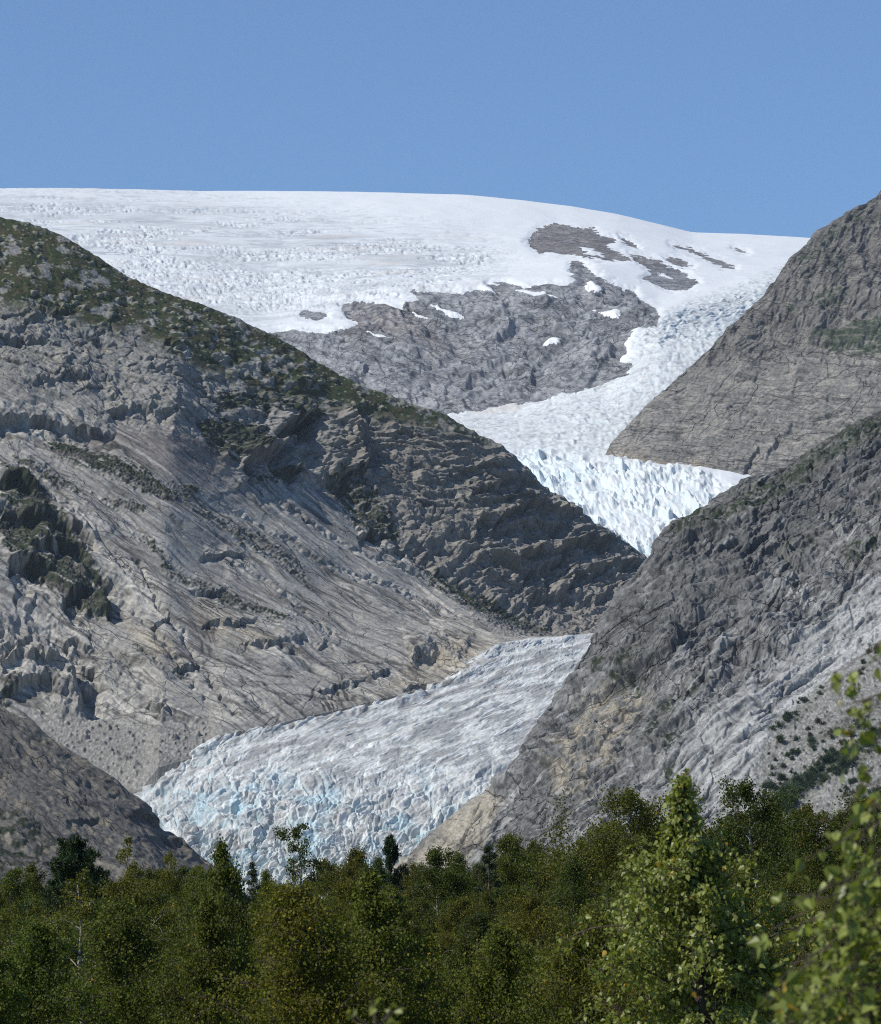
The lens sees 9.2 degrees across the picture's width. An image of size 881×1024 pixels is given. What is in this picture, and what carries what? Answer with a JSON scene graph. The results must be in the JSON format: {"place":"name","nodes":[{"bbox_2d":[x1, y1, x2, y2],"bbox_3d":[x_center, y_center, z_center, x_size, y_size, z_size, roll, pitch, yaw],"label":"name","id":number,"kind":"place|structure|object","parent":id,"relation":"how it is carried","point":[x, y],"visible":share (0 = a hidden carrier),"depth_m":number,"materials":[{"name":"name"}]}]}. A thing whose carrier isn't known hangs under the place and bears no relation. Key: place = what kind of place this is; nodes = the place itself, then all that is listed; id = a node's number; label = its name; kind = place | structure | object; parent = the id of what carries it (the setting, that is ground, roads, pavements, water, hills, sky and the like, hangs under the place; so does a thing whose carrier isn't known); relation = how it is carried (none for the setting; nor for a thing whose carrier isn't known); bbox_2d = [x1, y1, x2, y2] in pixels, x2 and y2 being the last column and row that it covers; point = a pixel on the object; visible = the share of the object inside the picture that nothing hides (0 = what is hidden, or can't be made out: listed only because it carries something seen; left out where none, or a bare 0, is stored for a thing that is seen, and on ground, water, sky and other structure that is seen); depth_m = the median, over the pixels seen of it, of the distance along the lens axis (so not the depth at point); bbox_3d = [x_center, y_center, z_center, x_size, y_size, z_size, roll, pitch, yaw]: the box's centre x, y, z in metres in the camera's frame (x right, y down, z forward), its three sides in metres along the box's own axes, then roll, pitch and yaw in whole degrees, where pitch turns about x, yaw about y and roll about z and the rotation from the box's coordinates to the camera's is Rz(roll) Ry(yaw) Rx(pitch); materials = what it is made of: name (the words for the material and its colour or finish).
{"place":"outdoors","nodes":[
{"label":"outdoors","id":0,"kind":"place"},
{"bbox_2d":[92,866,118,903],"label":"pine tree","id":1,"kind":"object","parent":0,"point":[106,874],"visible":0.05,"depth_m":249.16,"materials":[{"name":"green plant"}]},
{"bbox_2d":[0,706,249,917],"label":"knoll","id":2,"kind":"structure","parent":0,"point":[51,790],"depth_m":2634.62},
{"bbox_2d":[0,217,646,793],"bbox_3d":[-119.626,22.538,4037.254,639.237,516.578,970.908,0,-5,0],"label":"mountain","id":3,"kind":"structure","parent":0,"point":[212,523],"depth_m":3911.55,"materials":[{"name":"stone"}]},
{"bbox_2d":[133,633,593,898],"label":"glacier","id":4,"kind":"object","parent":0,"point":[409,772],"visible":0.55,"depth_m":3581.19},
{"bbox_2d":[0,188,809,557],"bbox_3d":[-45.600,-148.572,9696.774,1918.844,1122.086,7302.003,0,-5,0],"label":"ice cap","id":5,"kind":"object","parent":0,"point":[272,262],"visible":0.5,"depth_m":8545.09,"materials":[{"name":"snow"}]},
{"bbox_2d":[0,0,880,237],"label":"sky","id":6,"kind":"structure","parent":0,"point":[755,117],"materials":[{"name":"blue"}]},
{"bbox_2d":[269,223,745,413],"bbox_3d":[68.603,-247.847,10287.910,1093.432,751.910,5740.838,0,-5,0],"label":"headwall","id":7,"kind":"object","parent":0,"point":[489,350],"visible":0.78,"depth_m":7767.96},
{"bbox_2d":[387,411,880,885],"bbox_3d":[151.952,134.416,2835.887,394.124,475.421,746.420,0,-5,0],"label":"spur","id":8,"kind":"structure","parent":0,"point":[735,621],"depth_m":2779.22,"materials":[{"name":"stone"}]},
{"bbox_2d":[605,191,880,475],"bbox_3d":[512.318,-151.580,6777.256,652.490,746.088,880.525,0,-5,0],"label":"mountain","id":9,"kind":"structure","parent":0,"point":[784,371],"depth_m":6589.61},
{"bbox_3d":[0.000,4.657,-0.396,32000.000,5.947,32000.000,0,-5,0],"label":"ground","id":10,"kind":"structure","parent":0,"visible":0},
{"bbox_2d":[0,885,20,945],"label":"birch tree","id":11,"kind":"object","parent":10,"relation":"on","point":[2,902],"visible":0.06,"depth_m":246.48,"materials":[{"name":"green plant"}]},
{"bbox_2d":[0,948,40,1023],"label":"birch tree","id":12,"kind":"object","parent":10,"relation":"on","point":[5,995],"visible":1,"depth_m":66.72,"materials":[{"name":"green plant"}]},
{"bbox_2d":[0,864,43,936],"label":"birch tree","id":13,"kind":"object","parent":10,"relation":"on","point":[11,875],"visible":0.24,"depth_m":288.99,"materials":[{"name":"green plant"}]},
{"bbox_2d":[13,862,54,920],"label":"birch tree","id":14,"kind":"object","parent":10,"relation":"on","point":[30,868],"visible":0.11,"depth_m":318.96,"materials":[{"name":"green plant"}]},
{"bbox_2d":[24,904,46,921],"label":"birch tree","id":15,"kind":"object","parent":10,"relation":"on","point":[33,912],"visible":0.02,"depth_m":224.25,"materials":[{"name":"green plant"}]},
{"bbox_2d":[0,910,107,1023],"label":"birch tree","id":16,"kind":"object","parent":10,"relation":"on","point":[26,922],"visible":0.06,"depth_m":150.08,"materials":[{"name":"green plant"}]},
{"bbox_2d":[19,833,114,922],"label":"pine tree","id":17,"kind":"object","parent":10,"relation":"on","point":[73,855],"visible":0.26,"depth_m":239.04,"materials":[{"name":"green plant"}]},
{"bbox_2d":[1,914,139,1023],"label":"birch tree","id":18,"kind":"object","parent":10,"relation":"on","point":[33,960],"visible":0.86,"depth_m":68.99,"materials":[{"name":"green plant"}]},
{"bbox_2d":[47,911,105,1023],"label":"birch tree","id":19,"kind":"object","parent":10,"relation":"on","point":[67,932],"visible":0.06,"depth_m":153.18,"materials":[{"name":"green plant"}]},
{"bbox_2d":[0,872,185,967],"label":"birch tree","id":20,"kind":"object","parent":10,"relation":"on","point":[122,885],"visible":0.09,"depth_m":208.00,"materials":[{"name":"green plant"}]},
{"bbox_2d":[0,866,191,1023],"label":"birch tree","id":21,"kind":"object","parent":10,"relation":"on","point":[82,909],"visible":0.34,"depth_m":95.52,"materials":[{"name":"green plant"}]},
{"bbox_2d":[64,893,171,1021],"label":"birch tree","id":22,"kind":"object","parent":10,"relation":"on","point":[100,902],"visible":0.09,"depth_m":173.35,"materials":[{"name":"green plant"}]},
{"bbox_2d":[47,891,191,1023],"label":"birch tree","id":23,"kind":"object","parent":10,"relation":"on","point":[116,924],"visible":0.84,"depth_m":72.43,"materials":[{"name":"green plant"}]},
{"bbox_2d":[96,834,142,901],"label":"birch tree","id":24,"kind":"object","parent":10,"relation":"on","point":[133,871],"visible":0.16,"depth_m":229.35,"materials":[{"name":"green plant"}]},
{"bbox_2d":[125,859,161,911],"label":"birch tree","id":25,"kind":"object","parent":10,"relation":"on","point":[146,881],"visible":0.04,"depth_m":318.99,"materials":[{"name":"green plant"}]},
{"bbox_2d":[141,866,166,910],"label":"birch tree","id":26,"kind":"object","parent":10,"relation":"on","point":[148,873],"visible":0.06,"depth_m":328.92,"materials":[{"name":"green plant"}]},
{"bbox_2d":[133,889,193,954],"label":"birch tree","id":27,"kind":"object","parent":10,"relation":"on","point":[162,899],"visible":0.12,"depth_m":228.78,"materials":[{"name":"green plant"}]},
{"bbox_2d":[140,850,197,953],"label":"birch tree","id":28,"kind":"object","parent":10,"relation":"on","point":[167,875],"visible":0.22,"depth_m":308.96,"materials":[{"name":"green plant"}]},
{"bbox_2d":[159,863,197,910],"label":"birch tree","id":29,"kind":"object","parent":10,"relation":"on","point":[182,870],"visible":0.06,"depth_m":341.29,"materials":[{"name":"green plant"}]},
{"bbox_2d":[170,878,210,960],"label":"birch tree","id":30,"kind":"object","parent":10,"relation":"on","point":[202,888],"visible":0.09,"depth_m":207.31,"materials":[{"name":"green plant"}]},
{"bbox_2d":[139,889,262,1023],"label":"birch tree","id":31,"kind":"object","parent":10,"relation":"on","point":[210,933],"visible":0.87,"depth_m":67.09,"materials":[{"name":"green plant"}]},
{"bbox_2d":[159,863,251,945],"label":"birch tree","id":32,"kind":"object","parent":10,"relation":"on","point":[198,873],"visible":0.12,"depth_m":328.99,"materials":[{"name":"green plant"}]},
{"bbox_2d":[133,833,300,1023],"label":"birch tree","id":33,"kind":"object","parent":10,"relation":"on","point":[223,874],"visible":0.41,"depth_m":69.78,"materials":[{"name":"green plant"}]},
{"bbox_2d":[150,918,284,990],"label":"birch tree","id":34,"kind":"object","parent":10,"relation":"on","point":[173,953],"visible":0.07,"depth_m":156.03,"materials":[{"name":"green plant"}]},
{"bbox_2d":[240,861,263,936],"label":"spruce tree","id":35,"kind":"object","parent":10,"relation":"on","point":[253,874],"visible":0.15,"depth_m":309.29,"materials":[{"name":"plant"}]},
{"bbox_2d":[233,963,290,1023],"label":"birch tree","id":36,"kind":"object","parent":10,"relation":"on","point":[253,972],"visible":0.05,"depth_m":95.72,"materials":[{"name":"green plant"}]},
{"bbox_2d":[249,868,276,932],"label":"birch tree","id":37,"kind":"object","parent":10,"relation":"on","point":[265,876],"visible":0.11,"depth_m":339.25,"materials":[{"name":"green plant"}]},
{"bbox_2d":[239,879,291,950],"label":"birch tree","id":38,"kind":"object","parent":10,"relation":"on","point":[271,887],"visible":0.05,"depth_m":224.31,"materials":[{"name":"green plant"}]},
{"bbox_2d":[249,931,315,1018],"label":"birch tree","id":39,"kind":"object","parent":10,"relation":"on","point":[258,946],"visible":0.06,"depth_m":168.97,"materials":[{"name":"green plant"}]},
{"bbox_2d":[158,875,430,1023],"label":"birch tree","id":40,"kind":"object","parent":10,"relation":"on","point":[305,918],"visible":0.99,"depth_m":57.14,"materials":[{"name":"green plant"}]},
{"bbox_2d":[273,822,326,896],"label":"birch tree","id":41,"kind":"object","parent":10,"relation":"on","point":[296,831],"visible":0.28,"depth_m":249.79,"materials":[{"name":"green plant"}]},
{"bbox_2d":[257,891,357,962],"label":"birch tree","id":42,"kind":"object","parent":10,"relation":"on","point":[330,903],"visible":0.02,"depth_m":204.62,"materials":[{"name":"green plant"}]},
{"bbox_2d":[281,905,359,968],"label":"birch tree","id":43,"kind":"object","parent":10,"relation":"on","point":[328,911],"visible":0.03,"depth_m":180.65,"materials":[{"name":"green plant"}]},
{"bbox_2d":[292,856,354,902],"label":"birch tree","id":44,"kind":"object","parent":10,"relation":"on","point":[326,874],"visible":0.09,"depth_m":319.10,"materials":[{"name":"green plant"}]},
{"bbox_2d":[324,877,363,934],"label":"birch tree","id":45,"kind":"object","parent":10,"relation":"on","point":[344,889],"visible":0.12,"depth_m":214.98,"materials":[{"name":"green plant"}]},
{"bbox_2d":[319,844,377,931],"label":"birch tree","id":46,"kind":"object","parent":10,"relation":"on","point":[358,858],"visible":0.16,"depth_m":299.16,"materials":[{"name":"green plant"}]},
{"bbox_2d":[289,863,449,1023],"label":"birch tree","id":47,"kind":"object","parent":10,"relation":"on","point":[370,911],"visible":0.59,"depth_m":61.85,"materials":[{"name":"green plant"}]},
{"bbox_2d":[346,997,404,1023],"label":"birch sapling","id":48,"kind":"object","parent":10,"relation":"on","point":[372,1010],"visible":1,"depth_m":12.95,"materials":[{"name":"green plant"}]},
{"bbox_2d":[366,855,387,890],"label":"birch tree","id":49,"kind":"object","parent":10,"relation":"on","point":[378,861],"visible":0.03,"depth_m":309.19,"materials":[{"name":"green plant"}]},
{"bbox_2d":[308,927,471,1023],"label":"birch tree","id":50,"kind":"object","parent":10,"relation":"on","point":[423,981],"visible":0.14,"depth_m":65.30,"materials":[{"name":"green plant"}]},
{"bbox_2d":[373,833,409,943],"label":"pine tree","id":51,"kind":"object","parent":10,"relation":"on","point":[390,849],"visible":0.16,"depth_m":269.37,"materials":[{"name":"green plant"}]},
{"bbox_2d":[372,883,429,940],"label":"birch tree","id":52,"kind":"object","parent":10,"relation":"on","point":[393,890],"visible":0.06,"depth_m":238.10,"materials":[{"name":"green plant"}]},
{"bbox_2d":[392,908,430,952],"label":"birch tree","id":53,"kind":"object","parent":10,"relation":"on","point":[413,926],"visible":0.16,"depth_m":177.72,"materials":[{"name":"green plant"}]},
{"bbox_2d":[392,860,441,916],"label":"birch tree","id":54,"kind":"object","parent":10,"relation":"on","point":[408,877],"visible":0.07,"depth_m":329.10,"materials":[{"name":"green plant"}]},
{"bbox_2d":[408,895,448,937],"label":"birch tree","id":55,"kind":"object","parent":10,"relation":"on","point":[421,902],"visible":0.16,"depth_m":245.74,"materials":[{"name":"green plant"}]},
{"bbox_2d":[402,930,473,1023],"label":"birch tree","id":56,"kind":"object","parent":10,"relation":"on","point":[432,942],"visible":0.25,"depth_m":69.93,"materials":[{"name":"green plant"}]},
{"bbox_2d":[403,844,483,939],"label":"birch tree","id":57,"kind":"object","parent":10,"relation":"on","point":[435,856],"visible":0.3,"depth_m":298.97,"materials":[{"name":"green plant"}]},
{"bbox_2d":[433,930,459,973],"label":"birch tree","id":58,"kind":"object","parent":10,"relation":"on","point":[443,939],"visible":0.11,"depth_m":173.24,"materials":[{"name":"green plant"}]},
{"bbox_2d":[428,850,483,931],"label":"birch tree","id":59,"kind":"object","parent":10,"relation":"on","point":[458,862],"visible":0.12,"depth_m":318.84,"materials":[{"name":"green plant"}]},
{"bbox_2d":[439,934,482,1015],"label":"birch tree","id":60,"kind":"object","parent":10,"relation":"on","point":[462,945],"visible":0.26,"depth_m":103.42,"materials":[{"name":"green plant"}]},
{"bbox_2d":[428,892,498,958],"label":"birch tree","id":61,"kind":"object","parent":10,"relation":"on","point":[448,922],"visible":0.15,"depth_m":219.88,"materials":[{"name":"green plant"}]},
{"bbox_2d":[441,903,503,977],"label":"birch tree","id":62,"kind":"object","parent":10,"relation":"on","point":[476,920],"visible":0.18,"depth_m":151.88,"materials":[{"name":"green plant"}]},
{"bbox_2d":[458,861,496,911],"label":"birch tree","id":63,"kind":"object","parent":10,"relation":"on","point":[478,874],"visible":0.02,"depth_m":329.17,"materials":[{"name":"green plant"}]},
{"bbox_2d":[442,886,517,934],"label":"birch tree","id":64,"kind":"object","parent":10,"relation":"on","point":[486,899],"visible":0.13,"depth_m":245.78,"materials":[{"name":"green plant"}]},
{"bbox_2d":[473,845,513,931],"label":"spruce tree","id":65,"kind":"object","parent":10,"relation":"on","point":[492,876],"visible":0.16,"depth_m":289.32,"materials":[{"name":"plant"}]},
{"bbox_2d":[400,915,590,1023],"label":"birch tree","id":66,"kind":"object","parent":10,"relation":"on","point":[495,965],"visible":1,"depth_m":61.95,"materials":[{"name":"green plant"}]},
{"bbox_2d":[454,953,559,1023],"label":"birch tree","id":67,"kind":"object","parent":10,"relation":"on","point":[539,979],"visible":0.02,"depth_m":91.81,"materials":[{"name":"green plant"}]},
{"bbox_2d":[480,831,547,942],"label":"birch tree","id":68,"kind":"object","parent":10,"relation":"on","point":[508,845],"visible":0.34,"depth_m":298.51,"materials":[{"name":"green plant"}]},
{"bbox_2d":[475,845,566,909],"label":"birch tree","id":69,"kind":"object","parent":10,"relation":"on","point":[520,849],"depth_m":355.80,"materials":[{"name":"green plant"}]},
{"bbox_2d":[499,891,556,971],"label":"birch tree","id":70,"kind":"object","parent":10,"relation":"on","point":[528,902],"visible":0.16,"depth_m":230.47,"materials":[{"name":"green plant"}]},
{"bbox_2d":[470,934,591,1023],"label":"birch tree","id":71,"kind":"object","parent":10,"relation":"on","point":[539,960],"visible":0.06,"depth_m":98.58,"materials":[{"name":"green plant"}]},
{"bbox_2d":[476,900,602,1001],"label":"birch tree","id":72,"kind":"object","parent":10,"relation":"on","point":[538,924],"visible":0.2,"depth_m":149.78,"materials":[{"name":"green plant"}]},
{"bbox_2d":[518,836,560,932],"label":"birch tree","id":73,"kind":"object","parent":10,"relation":"on","point":[533,850],"visible":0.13,"depth_m":309.44,"materials":[{"name":"green plant"}]},
{"bbox_2d":[522,849,568,915],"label":"birch tree","id":74,"kind":"object","parent":10,"relation":"on","point":[551,876],"visible":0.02,"depth_m":319.16,"materials":[{"name":"green plant"}]},
{"bbox_2d":[540,852,603,946],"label":"birch tree","id":75,"kind":"object","parent":10,"relation":"on","point":[573,883],"visible":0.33,"depth_m":237.75,"materials":[{"name":"green plant"}]},
{"bbox_2d":[509,897,640,1023],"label":"birch tree","id":76,"kind":"object","parent":10,"relation":"on","point":[579,979],"visible":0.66,"depth_m":68.10,"materials":[{"name":"green plant"}]},
{"bbox_2d":[545,836,610,942],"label":"birch tree","id":77,"kind":"object","parent":10,"relation":"on","point":[578,839],"visible":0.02,"depth_m":299.31,"materials":[{"name":"green plant"}]},
{"bbox_2d":[576,881,612,919],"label":"birch tree","id":78,"kind":"object","parent":10,"relation":"on","point":[604,892],"visible":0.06,"depth_m":226.54,"materials":[{"name":"green plant"}]},
{"bbox_2d":[528,782,721,943],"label":"birch tree","id":79,"kind":"object","parent":10,"relation":"on","point":[613,840],"visible":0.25,"depth_m":269.21,"materials":[{"name":"green plant"}]},
{"bbox_2d":[574,852,677,951],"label":"birch tree","id":80,"kind":"object","parent":10,"relation":"on","point":[618,888],"visible":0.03,"depth_m":212.59,"materials":[{"name":"green plant"}]},
{"bbox_2d":[598,825,659,899],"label":"birch tree","id":81,"kind":"object","parent":10,"relation":"on","point":[647,836],"depth_m":299.44,"materials":[{"name":"green plant"}]},
{"bbox_2d":[580,879,689,957],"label":"birch tree","id":82,"kind":"object","parent":10,"relation":"on","point":[628,902],"visible":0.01,"depth_m":162.47,"materials":[{"name":"green plant"}]},
{"bbox_2d":[586,924,688,1023],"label":"birch tree","id":83,"kind":"object","parent":10,"relation":"on","point":[634,990],"visible":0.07,"depth_m":63.96,"materials":[{"name":"green plant"}]},
{"bbox_2d":[556,768,851,1023],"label":"birch tree","id":84,"kind":"object","parent":10,"relation":"on","point":[685,870],"visible":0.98,"depth_m":37.86,"materials":[{"name":"green plant"}]},
{"bbox_2d":[616,897,810,1023],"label":"birch tree","id":85,"kind":"object","parent":10,"relation":"on","point":[664,992],"visible":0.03,"depth_m":61.43,"materials":[{"name":"green plant"}]},
{"bbox_2d":[673,886,816,1016],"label":"birch tree","id":86,"kind":"object","parent":10,"relation":"on","point":[750,895],"visible":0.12,"depth_m":158.13,"materials":[{"name":"green plant"}]},
{"bbox_2d":[723,808,789,880],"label":"birch tree","id":87,"kind":"object","parent":10,"relation":"on","point":[768,841],"visible":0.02,"depth_m":289.27,"materials":[{"name":"green plant"}]},
{"bbox_2d":[731,849,792,926],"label":"birch tree","id":88,"kind":"object","parent":10,"relation":"on","point":[761,860],"visible":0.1,"depth_m":225.57,"materials":[{"name":"green plant"}]},
{"bbox_2d":[695,773,837,920],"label":"birch tree","id":89,"kind":"object","parent":10,"relation":"on","point":[731,832],"visible":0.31,"depth_m":269.20,"materials":[{"name":"green plant"}]},
{"bbox_2d":[732,913,833,1023],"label":"birch tree","id":90,"kind":"object","parent":10,"relation":"on","point":[794,951],"visible":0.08,"depth_m":67.72,"materials":[{"name":"green plant"}]},
{"bbox_2d":[749,894,833,1001],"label":"birch tree","id":91,"kind":"object","parent":10,"relation":"on","point":[785,906],"visible":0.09,"depth_m":158.37,"materials":[{"name":"green plant"}]},
{"bbox_2d":[762,805,844,900],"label":"birch tree","id":92,"kind":"object","parent":10,"relation":"on","point":[836,859],"visible":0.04,"depth_m":279.36,"materials":[{"name":"green plant"}]},
{"bbox_2d":[775,853,843,926],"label":"birch tree","id":93,"kind":"object","parent":10,"relation":"on","point":[809,862],"visible":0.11,"depth_m":250.40,"materials":[{"name":"green plant"}]},
{"bbox_2d":[768,800,851,902],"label":"birch tree","id":94,"kind":"object","parent":10,"relation":"on","point":[806,809],"visible":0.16,"depth_m":279.32,"materials":[{"name":"green plant"}]},
{"bbox_2d":[747,641,880,1023],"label":"birch tree","id":95,"kind":"object","parent":10,"relation":"on","point":[826,1001],"visible":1,"depth_m":12.84,"materials":[{"name":"green plant"}]},
{"bbox_2d":[780,890,860,943],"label":"birch tree","id":96,"kind":"object","parent":10,"relation":"on","point":[822,908],"visible":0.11,"depth_m":180.51,"materials":[{"name":"green plant"}]},
{"bbox_2d":[788,871,878,940],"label":"birch tree","id":97,"kind":"object","parent":10,"relation":"on","point":[829,889],"visible":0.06,"depth_m":235.78,"materials":[{"name":"green plant"}]},
{"bbox_2d":[793,790,880,891],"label":"birch tree","id":98,"kind":"object","parent":10,"relation":"on","point":[877,833],"visible":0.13,"depth_m":278.85,"materials":[{"name":"green plant"}]},
{"bbox_2d":[794,904,880,1012],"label":"birch tree","id":99,"kind":"object","parent":10,"relation":"on","point":[852,983],"visible":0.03,"depth_m":60.76,"materials":[{"name":"green plant"}]},
{"bbox_2d":[815,806,878,878],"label":"birch tree","id":100,"kind":"object","parent":10,"relation":"on","point":[842,817],"visible":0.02,"depth_m":289.48,"materials":[{"name":"green plant"}]},
{"bbox_2d":[824,796,880,875],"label":"birch tree","id":101,"kind":"object","parent":10,"relation":"on","point":[856,800],"visible":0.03,"depth_m":289.27,"materials":[{"name":"green plant"}]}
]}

